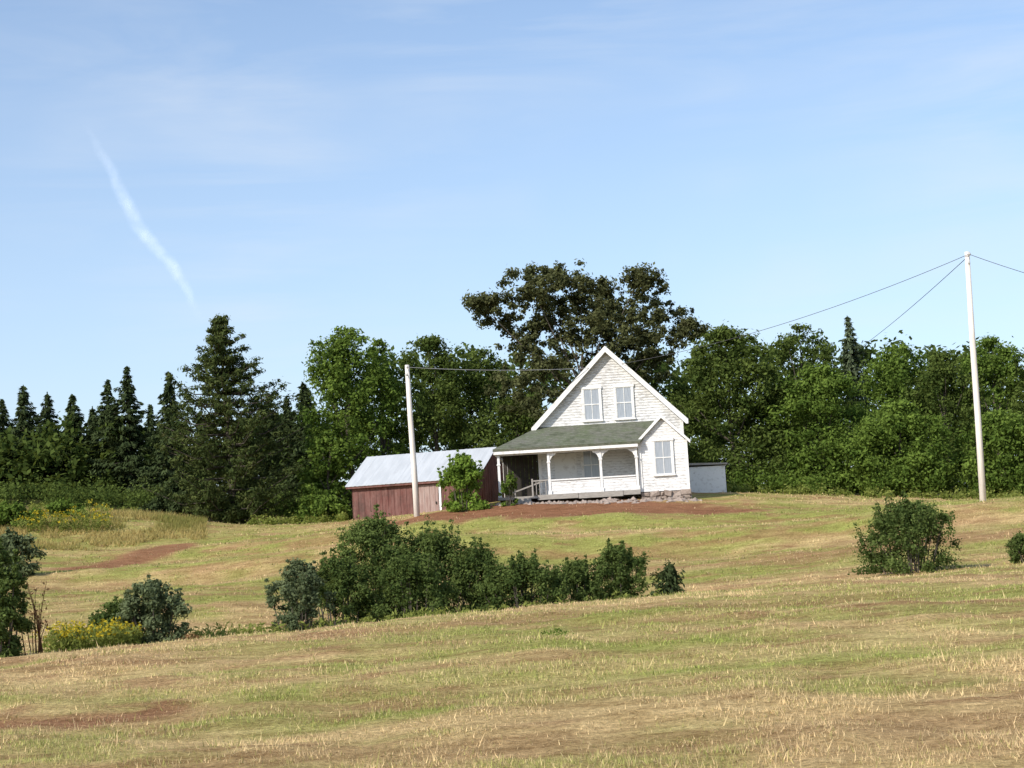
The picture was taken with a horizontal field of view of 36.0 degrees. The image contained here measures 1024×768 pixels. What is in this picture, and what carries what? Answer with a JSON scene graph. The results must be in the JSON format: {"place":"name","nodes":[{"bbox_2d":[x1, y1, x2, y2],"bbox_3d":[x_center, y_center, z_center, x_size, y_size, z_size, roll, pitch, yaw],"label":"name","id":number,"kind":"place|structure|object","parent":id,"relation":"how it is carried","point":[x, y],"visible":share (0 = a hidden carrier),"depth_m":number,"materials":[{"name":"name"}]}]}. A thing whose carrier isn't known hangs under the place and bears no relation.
{"place":"outdoors","nodes":[
{"label":"outdoors","id":0,"kind":"place"},
{"bbox_2d":[0,492,1023,767],"bbox_3d":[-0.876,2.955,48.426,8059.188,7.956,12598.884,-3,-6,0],"label":"ground","id":1,"kind":"structure","parent":0,"point":[514,730],"depth_m":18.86,"materials":[{"name":"beige plant"}]},
{"bbox_2d":[0,399,15,484],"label":"spruce tree","id":2,"kind":"object","parent":1,"relation":"on","point":[4,416],"visible":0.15,"depth_m":108.41,"materials":[{"name":"green plant"}]},
{"bbox_2d":[0,424,18,490],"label":"spruce tree","id":3,"kind":"object","parent":1,"relation":"on","point":[5,480],"visible":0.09,"depth_m":106.05,"materials":[{"name":"green plant"}]},
{"bbox_2d":[0,537,43,657],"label":"bush","id":4,"kind":"object","parent":1,"relation":"on","point":[14,581],"visible":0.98,"depth_m":27.27,"materials":[{"name":"green plant"}]},
{"bbox_2d":[0,500,45,527],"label":"bush","id":5,"kind":"object","parent":1,"relation":"on","point":[8,513],"visible":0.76,"depth_m":73.46,"materials":[{"name":"green plant"}]},
{"bbox_2d":[0,527,47,575],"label":"bush","id":6,"kind":"object","parent":1,"relation":"on","point":[11,540],"visible":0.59,"depth_m":57.66,"materials":[{"name":"green plant"}]},
{"bbox_2d":[0,385,64,498],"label":"spruce tree","id":7,"kind":"object","parent":1,"relation":"on","point":[25,419],"visible":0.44,"depth_m":105.09,"materials":[{"name":"green plant"}]},
{"bbox_2d":[21,581,49,654],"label":"dry weed","id":8,"kind":"object","parent":1,"relation":"on","point":[39,628],"visible":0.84,"depth_m":27.74,"materials":[{"name":"brown plant"}]},
{"bbox_2d":[19,392,75,492],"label":"spruce tree","id":9,"kind":"object","parent":1,"relation":"on","point":[45,413],"visible":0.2,"depth_m":107.37,"materials":[{"name":"green plant"}]},
{"bbox_2d":[10,499,113,533],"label":"goldenrod","id":10,"kind":"object","parent":1,"relation":"on","point":[73,521],"visible":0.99,"depth_m":72.76,"materials":[{"name":"green plant"}]},
{"bbox_2d":[40,498,89,517],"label":"bush","id":11,"kind":"object","parent":1,"relation":"on","point":[60,505],"visible":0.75,"depth_m":77.53,"materials":[{"name":"green plant"}]},
{"bbox_2d":[37,394,98,497],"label":"spruce tree","id":12,"kind":"object","parent":1,"relation":"on","point":[72,407],"visible":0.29,"depth_m":106.12,"materials":[{"name":"green plant"}]},
{"bbox_2d":[29,616,145,652],"bbox_3d":[-8.221,4.950,30.860,2.654,0.769,1.954,1,-7,-38],"label":"goldenrod","id":13,"kind":"object","parent":1,"relation":"on","point":[68,639],"visible":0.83,"depth_m":30.29,"materials":[{"name":"plant"}]},
{"bbox_2d":[83,406,99,477],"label":"spruce tree","id":14,"kind":"object","parent":1,"relation":"on","point":[92,414],"visible":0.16,"depth_m":109.27,"materials":[{"name":"green plant"}]},
{"bbox_2d":[84,595,123,646],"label":"bush","id":15,"kind":"object","parent":1,"relation":"on","point":[113,608],"visible":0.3,"depth_m":33.53,"materials":[{"name":"green plant"}]},
{"bbox_2d":[0,505,208,550],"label":"rough grass","id":16,"kind":"structure","parent":1,"relation":"on","point":[185,522],"depth_m":72.08,"materials":[{"name":"plant"}]},
{"bbox_2d":[84,379,135,499],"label":"spruce tree","id":17,"kind":"object","parent":1,"relation":"on","point":[106,393],"visible":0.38,"depth_m":103.95,"materials":[{"name":"green plant"}]},
{"bbox_2d":[89,366,161,501],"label":"spruce tree","id":18,"kind":"object","parent":1,"relation":"on","point":[129,419],"visible":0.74,"depth_m":101.84,"materials":[{"name":"green plant"}]},
{"bbox_2d":[143,404,160,483],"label":"spruce tree","id":19,"kind":"object","parent":1,"relation":"on","point":[151,424],"visible":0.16,"depth_m":108.24,"materials":[{"name":"green plant"}]},
{"bbox_2d":[112,574,193,643],"bbox_3d":[-7.174,4.639,31.779,1.713,1.670,1.439,-3,-6,0],"label":"bush","id":20,"kind":"object","parent":1,"relation":"on","point":[154,604],"visible":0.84,"depth_m":31.61,"materials":[{"name":"green plant"}]},
{"bbox_2d":[0,467,316,517],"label":"undergrowth","id":21,"kind":"object","parent":1,"relation":"on","point":[111,496],"visible":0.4,"depth_m":94.95,"materials":[{"name":"green plant"}]},
{"bbox_2d":[121,371,207,505],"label":"spruce tree","id":22,"kind":"object","parent":1,"relation":"on","point":[168,394],"visible":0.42,"depth_m":99.88,"materials":[{"name":"green plant"}]},
{"bbox_2d":[138,478,209,519],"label":"conifer bush","id":23,"kind":"object","parent":1,"relation":"on","point":[156,504],"visible":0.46,"depth_m":86.35,"materials":[{"name":"green plant"}]},
{"bbox_2d":[178,633,204,638],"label":"weed tuft","id":24,"kind":"object","parent":1,"relation":"on","point":[188,635],"visible":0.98,"depth_m":26.76,"materials":[{"name":"beige plant"}]},
{"bbox_2d":[136,314,316,523],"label":"pine tree","id":25,"kind":"object","parent":1,"relation":"on","point":[227,503],"visible":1,"depth_m":84.43,"materials":[{"name":"green plant"}]},
{"bbox_2d":[236,392,279,494],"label":"spruce tree","id":26,"kind":"object","parent":1,"relation":"on","point":[273,416],"visible":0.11,"depth_m":104.14,"materials":[{"name":"green plant"}]},
{"bbox_2d":[257,399,297,506],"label":"spruce tree","id":27,"kind":"object","parent":1,"relation":"on","point":[286,412],"visible":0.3,"depth_m":101.97,"materials":[{"name":"green plant"}]},
{"bbox_2d":[272,381,324,508],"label":"spruce tree","id":28,"kind":"object","parent":1,"relation":"on","point":[297,453],"visible":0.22,"depth_m":100.03,"materials":[{"name":"green plant"}]},
{"bbox_2d":[264,557,336,632],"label":"bush","id":29,"kind":"object","parent":1,"relation":"on","point":[301,582],"visible":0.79,"depth_m":33.54,"materials":[{"name":"green plant"}]},
{"bbox_2d":[294,490,349,523],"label":"bush","id":30,"kind":"object","parent":1,"relation":"on","point":[318,503],"visible":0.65,"depth_m":83.40,"materials":[{"name":"green plant"}]},
{"bbox_2d":[295,428,356,519],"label":"broadleaf tree","id":31,"kind":"object","parent":1,"relation":"on","point":[327,439],"visible":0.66,"depth_m":85.58,"materials":[{"name":"green plant"}]},
{"bbox_2d":[282,548,385,626],"bbox_3d":[-4.008,4.823,35.708,2.469,2.219,1.677,-3,-6,0],"label":"bush","id":32,"kind":"object","parent":1,"relation":"on","point":[344,573],"visible":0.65,"depth_m":35.51,"materials":[{"name":"green plant"}]},
{"bbox_2d":[288,325,406,519],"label":"broadleaf tree","id":33,"kind":"object","parent":1,"relation":"on","point":[339,375],"visible":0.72,"depth_m":87.62,"materials":[{"name":"green plant"}]},
{"bbox_2d":[315,504,426,623],"bbox_3d":[-3.195,4.503,37.854,2.699,3.272,2.980,-8,-7,37],"label":"bush","id":34,"kind":"object","parent":1,"relation":"on","point":[376,535],"visible":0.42,"depth_m":37.40,"materials":[{"name":"green plant"}]},
{"bbox_2d":[352,338,419,470],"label":"broadleaf tree","id":35,"kind":"object","parent":1,"relation":"on","point":[383,348],"visible":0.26,"depth_m":90.97,"materials":[{"name":"green plant"}]},
{"bbox_2d":[119,588,674,640],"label":"weeds","id":36,"kind":"object","parent":1,"relation":"on","point":[233,631],"visible":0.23,"depth_m":33.39,"materials":[{"name":"green plant"}]},
{"bbox_2d":[405,365,419,516],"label":"utility pole","id":37,"kind":"object","parent":1,"relation":"on","point":[413,455],"visible":0.95,"depth_m":69.02,"materials":[{"name":"white wood"}]},
{"bbox_2d":[409,367,582,369],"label":"power line","id":38,"kind":"object","parent":37,"relation":"attached to","point":[467,369],"visible":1,"depth_m":70.23,"materials":[{"name":"metal"}]},
{"bbox_2d":[370,543,459,620],"bbox_3d":[-2.203,4.672,35.676,2.045,2.239,1.960,-3,-6,0],"label":"bush","id":39,"kind":"object","parent":1,"relation":"on","point":[406,571],"visible":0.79,"depth_m":35.51,"materials":[{"name":"green plant"}]},
{"bbox_2d":[345,447,503,519],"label":"shed","id":40,"kind":"structure","parent":1,"relation":"on","point":[384,482],"depth_m":77.00,"materials":[{"name":"red painted wood boards"},{"name":"metal"}]},
{"bbox_2d":[419,484,438,512],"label":"door","id":41,"kind":"structure","parent":40,"relation":"in","point":[428,494],"depth_m":75.95,"materials":[{"name":"pink wood"}]},
{"bbox_2d":[375,333,496,454],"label":"broadleaf tree","id":42,"kind":"object","parent":1,"relation":"on","point":[444,391],"visible":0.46,"depth_m":91.87,"materials":[{"name":"green plant"}]},
{"bbox_2d":[369,514,506,611],"bbox_3d":[-1.667,4.614,38.236,3.674,2.941,2.368,-3,-6,0],"label":"bush","id":43,"kind":"object","parent":1,"relation":"on","point":[442,551],"visible":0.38,"depth_m":37.94,"materials":[{"name":"green plant"}]},
{"bbox_2d":[436,450,494,511],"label":"bush","id":44,"kind":"object","parent":1,"relation":"on","point":[461,472],"visible":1,"depth_m":68.72,"materials":[{"name":"green plant"}]},
{"bbox_2d":[438,537,524,612],"bbox_3d":[-0.874,4.810,37.678,2.659,2.320,1.718,-5,-6,14],"label":"bush","id":45,"kind":"object","parent":1,"relation":"on","point":[479,558],"visible":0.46,"depth_m":37.47,"materials":[{"name":"green plant"}]},
{"bbox_2d":[440,345,529,484],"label":"broadleaf tree","id":46,"kind":"object","parent":1,"relation":"on","point":[496,364],"visible":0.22,"depth_m":95.07,"materials":[{"name":"green plant"}]},
{"bbox_2d":[461,394,547,496],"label":"broadleaf tree","id":47,"kind":"object","parent":1,"relation":"on","point":[526,425],"visible":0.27,"depth_m":87.72,"materials":[{"name":"green plant"}]},
{"bbox_2d":[498,470,518,506],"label":"bush","id":48,"kind":"object","parent":1,"relation":"on","point":[506,486],"visible":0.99,"depth_m":69.14,"materials":[{"name":"green plant"}]},
{"bbox_2d":[0,328,1023,500],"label":"forest","id":49,"kind":"object","parent":1,"relation":"on","point":[24,455],"visible":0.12,"depth_m":103.09,"materials":[{"name":"green plant"}]},
{"bbox_2d":[0,478,1023,525],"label":"weeds","id":50,"kind":"object","parent":1,"relation":"on","point":[269,520],"visible":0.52,"depth_m":77.42,"materials":[{"name":"plant"}]},
{"bbox_2d":[472,548,571,611],"bbox_3d":[0.235,4.737,36.304,2.372,1.914,2.336,-3,-6,0],"label":"bush","id":51,"kind":"object","parent":1,"relation":"on","point":[517,576],"visible":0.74,"depth_m":36.00,"materials":[{"name":"green plant"}]},
{"bbox_2d":[541,627,573,635],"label":"weed tuft","id":52,"kind":"object","parent":1,"relation":"on","point":[559,630],"visible":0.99,"depth_m":20.26,"materials":[{"name":"green plant"}]},
{"bbox_2d":[548,554,609,603],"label":"bush","id":53,"kind":"object","parent":1,"relation":"on","point":[576,573],"visible":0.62,"depth_m":36.87,"materials":[{"name":"green plant"}]},
{"bbox_2d":[460,258,711,423],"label":"broadleaf tree","id":54,"kind":"object","parent":1,"relation":"on","point":[604,306],"visible":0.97,"depth_m":86.44,"materials":[{"name":"green plant"}]},
{"bbox_2d":[496,496,701,505],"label":"rubble","id":55,"kind":"object","parent":1,"relation":"on","point":[612,500],"visible":0.87,"depth_m":69.55,"materials":[{"name":"stone"}]},
{"bbox_2d":[493,346,726,502],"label":"farmhouse","id":56,"kind":"object","parent":1,"relation":"on","point":[608,424],"visible":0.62,"depth_m":72.43,"materials":[{"name":"paint"}]},
{"bbox_2d":[554,452,576,478],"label":"door","id":57,"kind":"structure","parent":56,"relation":"in","point":[565,464],"depth_m":72.54,"materials":[{"name":"paint"}]},
{"bbox_2d":[581,451,599,477],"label":"window","id":58,"kind":"structure","parent":56,"relation":"in","point":[590,466],"depth_m":72.47,"materials":[{"name":"glass"}]},
{"bbox_2d":[580,386,602,421],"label":"window","id":59,"kind":"structure","parent":56,"relation":"in","point":[591,396],"depth_m":72.74,"materials":[{"name":"glass"}]},
{"bbox_2d":[613,384,635,419],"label":"window","id":60,"kind":"structure","parent":56,"relation":"in","point":[623,394],"depth_m":72.66,"materials":[{"name":"glass"}]},
{"bbox_2d":[580,538,663,599],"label":"bush","id":61,"kind":"object","parent":1,"relation":"on","point":[620,562],"visible":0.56,"depth_m":37.45,"materials":[{"name":"green plant"}]},
{"bbox_2d":[265,437,1023,524],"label":"undergrowth","id":62,"kind":"object","parent":1,"relation":"on","point":[782,476],"visible":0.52,"depth_m":80.79,"materials":[{"name":"green plant"}]},
{"bbox_2d":[648,558,686,596],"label":"bush","id":63,"kind":"object","parent":1,"relation":"on","point":[670,576],"visible":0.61,"depth_m":36.62,"materials":[{"name":"green plant"}]},
{"bbox_2d":[628,350,709,438],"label":"broadleaf tree","id":64,"kind":"object","parent":1,"relation":"on","point":[663,390],"visible":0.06,"depth_m":94.20,"materials":[{"name":"green plant"}]},
{"bbox_2d":[663,383,727,462],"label":"broadleaf tree","id":65,"kind":"object","parent":1,"relation":"on","point":[678,388],"visible":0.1,"depth_m":87.72,"materials":[{"name":"green plant"}]},
{"bbox_2d":[665,319,807,492],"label":"broadleaf tree","id":66,"kind":"object","parent":1,"relation":"on","point":[758,440],"visible":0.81,"depth_m":84.09,"materials":[{"name":"green plant"}]},
{"bbox_2d":[757,323,863,476],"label":"broadleaf tree","id":67,"kind":"object","parent":1,"relation":"on","point":[789,342],"visible":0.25,"depth_m":97.20,"materials":[{"name":"green plant"}]},
{"bbox_2d":[756,361,876,494],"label":"broadleaf tree","id":68,"kind":"object","parent":1,"relation":"on","point":[823,390],"visible":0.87,"depth_m":83.17,"materials":[{"name":"green plant"}]},
{"bbox_2d":[837,316,877,466],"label":"conifer tree","id":69,"kind":"object","parent":1,"relation":"on","point":[849,364],"visible":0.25,"depth_m":101.35,"materials":[{"name":"green plant"}]},
{"bbox_2d":[839,396,959,495],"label":"broadleaf tree","id":70,"kind":"object","parent":1,"relation":"on","point":[892,424],"visible":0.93,"depth_m":80.90,"materials":[{"name":"green plant"}]},
{"bbox_2d":[847,340,959,491],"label":"broadleaf tree","id":71,"kind":"object","parent":1,"relation":"on","point":[892,368],"visible":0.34,"depth_m":93.01,"materials":[{"name":"green plant"}]},
{"bbox_2d":[847,489,966,574],"bbox_3d":[9.963,3.764,39.716,3.359,2.249,2.703,-3,-6,0],"label":"bush","id":72,"kind":"object","parent":1,"relation":"on","point":[911,522],"visible":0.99,"depth_m":39.39,"materials":[{"name":"green plant"}]},
{"bbox_2d":[900,349,988,489],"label":"broadleaf tree","id":73,"kind":"object","parent":1,"relation":"on","point":[941,374],"visible":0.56,"depth_m":89.46,"materials":[{"name":"green plant"}]},
{"bbox_2d":[965,252,985,500],"bbox_3d":[17.098,-0.032,58.139,0.428,9.841,0.385,-3,-6,0],"label":"utility pole","id":74,"kind":"object","parent":1,"relation":"on","point":[980,455],"visible":0.93,"depth_m":58.11,"materials":[{"name":"white wood"}]},
{"bbox_2d":[622,254,967,363],"bbox_3d":[10.997,-2.874,65.514,0.021,1.794,18.753,2,-8,-40],"label":"power line","id":75,"kind":"object","parent":74,"relation":"attached to","point":[802,317],"visible":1,"depth_m":64.31,"materials":[{"name":"metal"}]},
{"bbox_2d":[860,259,964,347],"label":"power line","id":76,"kind":"object","parent":74,"relation":"attached to","point":[917,301],"visible":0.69,"depth_m":71.72,"materials":[{"name":"metal"}]},
{"bbox_2d":[944,407,1023,496],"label":"broadleaf tree","id":77,"kind":"object","parent":1,"relation":"on","point":[998,425],"visible":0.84,"depth_m":81.02,"materials":[{"name":"green plant"}]},
{"bbox_2d":[948,332,1023,477],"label":"broadleaf tree","id":78,"kind":"object","parent":1,"relation":"on","point":[990,367],"visible":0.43,"depth_m":93.46,"materials":[{"name":"green plant"}]},
{"bbox_2d":[992,353,1023,456],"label":"broadleaf tree","id":79,"kind":"object","parent":1,"relation":"on","point":[1019,394],"visible":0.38,"depth_m":91.90,"materials":[{"name":"green plant"}]},
{"bbox_2d":[1004,530,1023,562],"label":"bush","id":80,"kind":"object","parent":1,"relation":"on","point":[1016,542],"visible":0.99,"depth_m":40.65,"materials":[{"name":"green plant"}]},
{"bbox_2d":[0,0,1023,485],"label":"sky","id":81,"kind":"structure","parent":0,"point":[294,172],"materials":[{"name":"blue"}]}
]}

